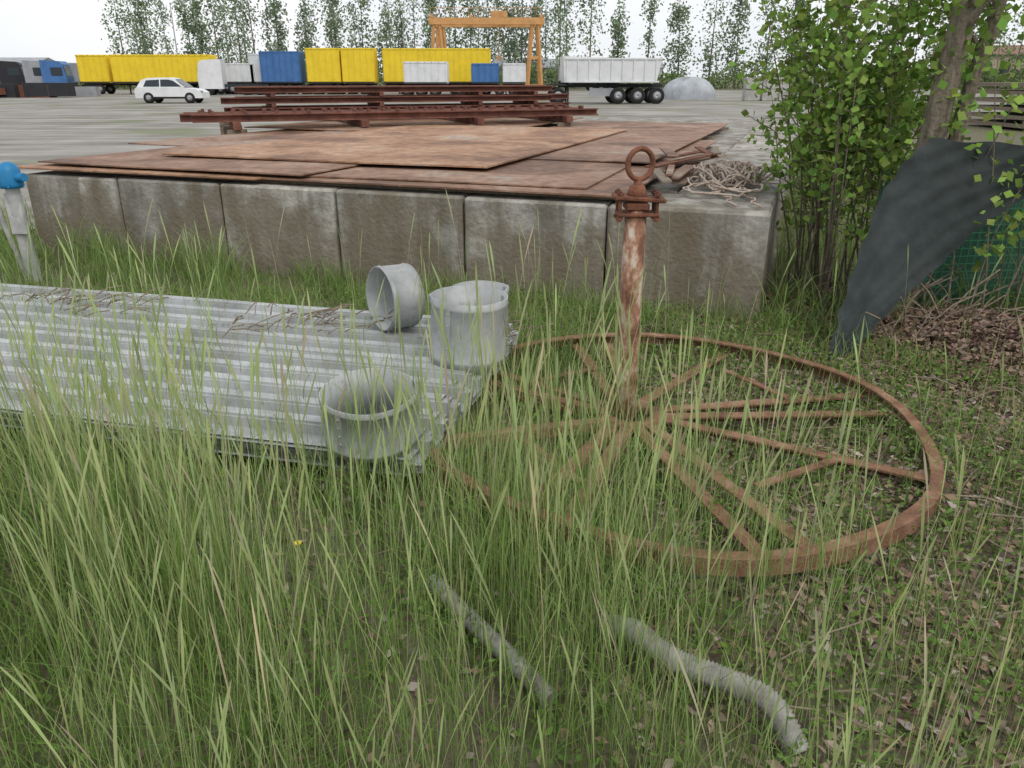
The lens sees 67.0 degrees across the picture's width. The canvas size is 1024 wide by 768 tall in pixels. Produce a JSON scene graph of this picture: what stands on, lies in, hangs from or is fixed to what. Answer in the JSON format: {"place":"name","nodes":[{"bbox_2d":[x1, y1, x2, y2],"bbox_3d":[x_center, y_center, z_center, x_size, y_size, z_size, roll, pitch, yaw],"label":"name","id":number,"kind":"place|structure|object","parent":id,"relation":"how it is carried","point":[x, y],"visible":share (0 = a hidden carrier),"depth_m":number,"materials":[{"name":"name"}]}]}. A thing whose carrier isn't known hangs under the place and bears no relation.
{"place":"outdoors","nodes":[
{"label":"outdoors","id":0,"kind":"place"},
{"bbox_2d":[0,57,54,83],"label":"grey shed","id":1,"kind":"structure","parent":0,"point":[16,59],"depth_m":123.80,"materials":[{"name":"metal"}]},
{"bbox_2d":[0,90,1010,228],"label":"yard pavement","id":2,"kind":"structure","parent":0,"point":[34,130],"depth_m":35.38,"materials":[{"name":"concrete"}]},
{"bbox_2d":[0,61,25,83],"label":"dark truck","id":3,"kind":"object","parent":2,"relation":"on","point":[11,72],"visible":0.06,"depth_m":82.50,"materials":[{"name":"grey metal"}]},
{"bbox_2d":[21,60,42,82],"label":"grey truck","id":4,"kind":"object","parent":2,"relation":"on","point":[32,71],"visible":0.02,"depth_m":80.43,"materials":[{"name":"metal"}]},
{"bbox_2d":[0,83,100,97],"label":"scrap piles","id":5,"kind":"object","parent":2,"relation":"on","point":[36,90],"visible":0.88,"depth_m":67.30,"materials":[{"name":"grey metal"}]},
{"bbox_2d":[21,63,79,83],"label":"grey box trailer","id":6,"kind":"object","parent":2,"relation":"on","point":[74,68],"visible":0.02,"depth_m":89.40,"materials":[{"name":"metal"}]},
{"bbox_2d":[39,60,75,83],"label":"blue truck","id":7,"kind":"object","parent":2,"relation":"on","point":[56,71],"visible":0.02,"depth_m":79.69,"materials":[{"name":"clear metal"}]},
{"bbox_2d":[74,55,117,93],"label":"yellow box trailer","id":8,"kind":"object","parent":2,"relation":"on","point":[94,70],"visible":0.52,"depth_m":79.44,"materials":[{"name":"paint"}]},
{"bbox_2d":[109,54,216,93],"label":"yellow box trailer","id":9,"kind":"object","parent":2,"relation":"on","point":[131,69],"visible":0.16,"depth_m":78.44,"materials":[{"name":"paint"}]},
{"bbox_2d":[134,77,209,102],"bbox_3d":[-23.415,-20.235,53.283,4.470,1.660,1.880,-1,22,-3],"label":"white suv car","id":10,"kind":"object","parent":2,"relation":"on","point":[152,90],"visible":1,"depth_m":52.51,"materials":[{"name":"paint"}]},
{"bbox_2d":[197,59,268,94],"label":"white truck","id":11,"kind":"object","parent":2,"relation":"on","point":[211,76],"visible":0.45,"depth_m":75.21,"materials":[{"name":"paint"}]},
{"bbox_2d":[218,63,255,93],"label":"white box trailer","id":12,"kind":"object","parent":2,"relation":"on","point":[237,73],"visible":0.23,"depth_m":79.51,"materials":[{"name":"paint"}]},
{"bbox_2d":[233,54,263,93],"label":"white box trailer","id":13,"kind":"object","parent":2,"relation":"on","point":[253,58],"visible":0.09,"depth_m":79.25,"materials":[{"name":"paint"}]},
{"bbox_2d":[258,51,306,93],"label":"blue box trailer","id":14,"kind":"object","parent":2,"relation":"on","point":[282,68],"visible":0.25,"depth_m":78.54,"materials":[{"name":"metal"}]},
{"bbox_2d":[301,48,343,93],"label":"yellow box trailer","id":15,"kind":"object","parent":2,"relation":"on","point":[323,67],"visible":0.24,"depth_m":78.44,"materials":[{"name":"paint"}]},
{"bbox_2d":[335,48,378,93],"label":"yellow box trailer","id":16,"kind":"object","parent":2,"relation":"on","point":[359,66],"visible":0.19,"depth_m":78.51,"materials":[{"name":"paint"}]},
{"bbox_2d":[179,85,598,134],"bbox_3d":[-1.881,-4.828,14.643,8.094,1.510,3.455,-8,23,-20],"label":"rusty beam stack","id":17,"kind":"object","parent":2,"relation":"on","point":[471,108],"visible":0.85,"depth_m":14.19,"materials":[{"name":"brown metal"}]},
{"bbox_2d":[402,62,448,94],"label":"white box trailer","id":18,"kind":"object","parent":2,"relation":"on","point":[426,73],"visible":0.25,"depth_m":71.25,"materials":[{"name":"paint"}]},
{"bbox_2d":[382,48,490,93],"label":"yellow box trailer","id":19,"kind":"object","parent":2,"relation":"on","point":[459,60],"visible":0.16,"depth_m":78.95,"materials":[{"name":"paint"}]},
{"bbox_2d":[455,63,498,93],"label":"blue box trailer","id":20,"kind":"object","parent":2,"relation":"on","point":[484,73],"visible":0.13,"depth_m":74.04,"materials":[{"name":"metal"}]},
{"bbox_2d":[484,63,525,93],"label":"white box trailer","id":21,"kind":"object","parent":2,"relation":"on","point":[514,73],"visible":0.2,"depth_m":74.05,"materials":[{"name":"paint"}]},
{"bbox_2d":[558,66,618,90],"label":"grey box trailer","id":22,"kind":"object","parent":2,"relation":"on","point":[560,82],"visible":0.13,"depth_m":99.73,"materials":[{"name":"metal"}]},
{"bbox_2d":[546,56,663,103],"bbox_3d":[6.262,-20.451,52.080,7.720,2.950,2.570,-1,22,-2],"label":"silver tipper trailer","id":23,"kind":"object","parent":2,"relation":"on","point":[573,69],"visible":0.82,"depth_m":50.89,"materials":[{"name":"white paint"}]},
{"bbox_2d":[663,77,715,99],"bbox_3d":[14.149,-23.605,61.695,4.392,1.710,2.997,0,22,0],"label":"tarped heap","id":24,"kind":"object","parent":2,"relation":"on","point":[689,88],"visible":0.94,"depth_m":60.71,"materials":[{"name":"silver fabric"}]},
{"bbox_2d":[742,78,906,100],"bbox_3d":[23.625,-22.084,57.937,12.450,1.620,1.161,0,22,0],"label":"concrete block row","id":25,"kind":"object","parent":2,"relation":"on","point":[748,93],"visible":0.13,"depth_m":57.61,"materials":[{"name":"grey concrete"}]},
{"bbox_2d":[0,78,1023,767],"bbox_3d":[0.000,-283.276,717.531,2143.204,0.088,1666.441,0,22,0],"label":"ground","id":26,"kind":"structure","parent":0,"point":[978,132],"depth_m":2.54,"materials":[{"name":"green plant"}]},
{"bbox_2d":[0,161,41,281],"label":"blue water standpipe","id":27,"kind":"object","parent":26,"relation":"on","point":[13,178],"visible":0.98,"depth_m":6.54,"materials":[{"name":"paint"}]},
{"bbox_2d":[170,0,184,53],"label":"street lamp","id":28,"kind":"object","parent":26,"relation":"on","point":[173,25],"visible":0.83,"depth_m":107.16,"materials":[{"name":"grey metal"}]},
{"bbox_2d":[0,283,519,492],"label":"corrugated sheet stack","id":29,"kind":"object","parent":26,"relation":"on","point":[267,388],"visible":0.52,"depth_m":4.26,"materials":[{"name":"grey metal"}]},
{"bbox_2d":[0,273,553,345],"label":"dead twigs","id":30,"kind":"object","parent":29,"relation":"on","point":[318,312],"visible":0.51,"depth_m":4.81,"materials":[{"name":"brown wood"}]},
{"bbox_2d":[318,368,421,462],"bbox_3d":[-0.607,0.128,3.296,0.432,0.277,0.436,0,22,0],"label":"zinc duct section","id":31,"kind":"object","parent":29,"relation":"on","point":[341,420],"visible":0.57,"depth_m":3.22,"materials":[{"name":"grey metal"}]},
{"bbox_2d":[366,263,424,330],"bbox_3d":[-0.702,-0.523,4.637,0.213,0.392,0.386,-14,26,-32],"label":"zinc duct section","id":32,"kind":"object","parent":29,"relation":"on","point":[398,279],"visible":0.78,"depth_m":4.56,"materials":[{"name":"grey metal"}]},
{"bbox_2d":[428,285,507,371],"bbox_3d":[-0.235,-0.303,4.162,0.432,0.376,0.417,0,22,0],"label":"zinc duct section","id":33,"kind":"object","parent":29,"relation":"on","point":[456,297],"visible":0.74,"depth_m":4.03,"materials":[{"name":"grey metal"}]},
{"bbox_2d":[453,280,508,329],"bbox_3d":[-0.198,-0.430,4.575,0.363,0.290,0.346,0,22,0],"label":"zinc duct section","id":34,"kind":"object","parent":29,"relation":"on","point":[503,287],"visible":0.15,"depth_m":4.65,"materials":[{"name":"grey metal"}]},
{"bbox_2d":[294,540,308,636],"bbox_3d":[-0.660,0.657,2.446,0.026,0.372,0.026,0,22,0],"label":"dandelion","id":35,"kind":"object","parent":26,"relation":"on","point":[300,542],"visible":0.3,"depth_m":2.40,"materials":[{"name":"yellow plant"}]},
{"bbox_2d":[402,5,416,47],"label":"street lamp","id":36,"kind":"object","parent":26,"relation":"on","point":[403,25],"visible":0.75,"depth_m":113.56,"materials":[{"name":"grey metal"}]},
{"bbox_2d":[26,116,800,320],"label":"concrete block platform","id":37,"kind":"structure","parent":26,"relation":"on","point":[711,236],"depth_m":6.56,"materials":[{"name":"grey concrete"}]},
{"bbox_2d":[17,117,728,199],"bbox_3d":[-0.906,-3.721,11.621,7.657,0.130,10.693,8,23,19],"label":"rusty steel plate stack","id":38,"kind":"object","parent":37,"relation":"on","point":[524,157],"visible":0.94,"depth_m":8.26,"materials":[{"name":"brown metal"}]},
{"bbox_2d":[644,146,726,184],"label":"steel offcuts","id":39,"kind":"object","parent":38,"relation":"on","point":[680,175],"visible":0.91,"depth_m":7.54,"materials":[{"name":"brown metal"}]},
{"bbox_2d":[682,159,774,207],"bbox_3d":[1.872,-1.782,6.622,0.732,0.210,2.106,7,23,16],"label":"tangled rope","id":40,"kind":"object","parent":37,"relation":"on","point":[736,174],"visible":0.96,"depth_m":6.50,"materials":[{"name":"beige fabric"}]},
{"bbox_2d":[428,7,543,84],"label":"orange gantry crane","id":41,"kind":"object","parent":26,"relation":"on","point":[498,19],"visible":0.82,"depth_m":97.34,"materials":[{"name":"orange metal"}]},
{"bbox_2d":[429,574,557,707],"bbox_3d":[-0.081,0.780,2.396,0.065,0.118,0.618,-16,27,-35],"label":"ribbed drain hose","id":42,"kind":"object","parent":26,"relation":"on","point":[496,643],"visible":0.44,"depth_m":2.32,"materials":[{"name":"grey plastic"}]},
{"bbox_2d":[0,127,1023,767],"bbox_3d":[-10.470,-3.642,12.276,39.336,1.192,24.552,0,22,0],"label":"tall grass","id":43,"kind":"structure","parent":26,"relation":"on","point":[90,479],"depth_m":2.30,"materials":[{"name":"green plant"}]},
{"bbox_2d":[0,280,1023,767],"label":"ground cover weeds","id":44,"kind":"object","parent":26,"relation":"on","point":[734,630],"visible":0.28,"depth_m":2.69,"materials":[{"name":"green plant"}]},
{"bbox_2d":[75,0,1023,88],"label":"poplar row","id":45,"kind":"object","parent":26,"relation":"on","point":[332,33],"visible":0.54,"depth_m":127.51,"materials":[{"name":"green plant"}]},
{"bbox_2d":[134,281,1023,767],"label":"leaf litter","id":46,"kind":"object","parent":26,"relation":"on","point":[984,339],"visible":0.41,"depth_m":3.24,"materials":[{"name":"brown plant"}]},
{"bbox_2d":[493,59,665,86],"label":"white shed","id":47,"kind":"structure","parent":26,"relation":"on","point":[547,63],"depth_m":139.43,"materials":[{"name":"paint"}]},
{"bbox_2d":[427,332,944,576],"bbox_3d":[0.760,0.176,3.862,2.525,0.166,2.520,0,22,0],"label":"rusty spoked wheel frame","id":48,"kind":"object","parent":26,"relation":"on","point":[903,526],"visible":0.41,"depth_m":3.52,"materials":[{"name":"brown metal"}]},
{"bbox_2d":[612,146,666,420],"bbox_3d":[0.580,-0.407,3.712,0.235,1.414,0.120,0,22,0],"label":"rusty eye post","id":49,"kind":"object","parent":48,"relation":"attached to","point":[637,200],"visible":0.86,"depth_m":3.59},
{"bbox_2d":[599,614,808,756],"bbox_3d":[0.542,0.842,2.232,0.667,0.188,0.125,17,28,37],"label":"ribbed drain hose","id":50,"kind":"object","parent":26,"relation":"on","point":[777,722],"visible":0.62,"depth_m":2.16,"materials":[{"name":"grey plastic"}]},
{"bbox_2d":[593,264,1023,767],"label":"fallen twigs","id":51,"kind":"object","parent":26,"relation":"on","point":[926,288],"visible":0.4,"depth_m":4.36,"materials":[{"name":"brown wood"}]},
{"bbox_2d":[728,0,1023,319],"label":"poplar tree","id":52,"kind":"object","parent":26,"relation":"on","point":[834,150],"visible":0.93,"depth_m":5.56,"materials":[{"name":"green plant"}]},
{"bbox_2d":[828,137,1023,359],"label":"dark tarpaulin","id":53,"kind":"object","parent":26,"relation":"on","point":[935,201],"visible":0.92,"depth_m":5.03,"materials":[{"name":"grey plastic"}]},
{"bbox_2d":[854,94,1023,130],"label":"bushes","id":54,"kind":"object","parent":26,"relation":"on","point":[953,113],"visible":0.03,"depth_m":28.51,"materials":[{"name":"green plant"}]},
{"bbox_2d":[878,168,1023,304],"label":"green wire fence","id":55,"kind":"object","parent":26,"relation":"on","point":[977,239],"visible":0.06,"depth_m":6.04,"materials":[{"name":"green metal"}]},
{"bbox_2d":[968,82,1023,128],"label":"timber stack","id":56,"kind":"object","parent":26,"relation":"on","point":[1010,121],"visible":0.65,"depth_m":27.47,"materials":[{"name":"brown wood"}]},
{"bbox_2d":[0,0,1023,77],"label":"sky","id":57,"kind":"structure","parent":0,"point":[58,30],"materials":[{"name":"white"}]},
{"bbox_2d":[929,45,1023,87],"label":"beige building","id":58,"kind":"structure","parent":0,"point":[1016,51],"depth_m":124.02,"materials":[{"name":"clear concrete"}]}
]}

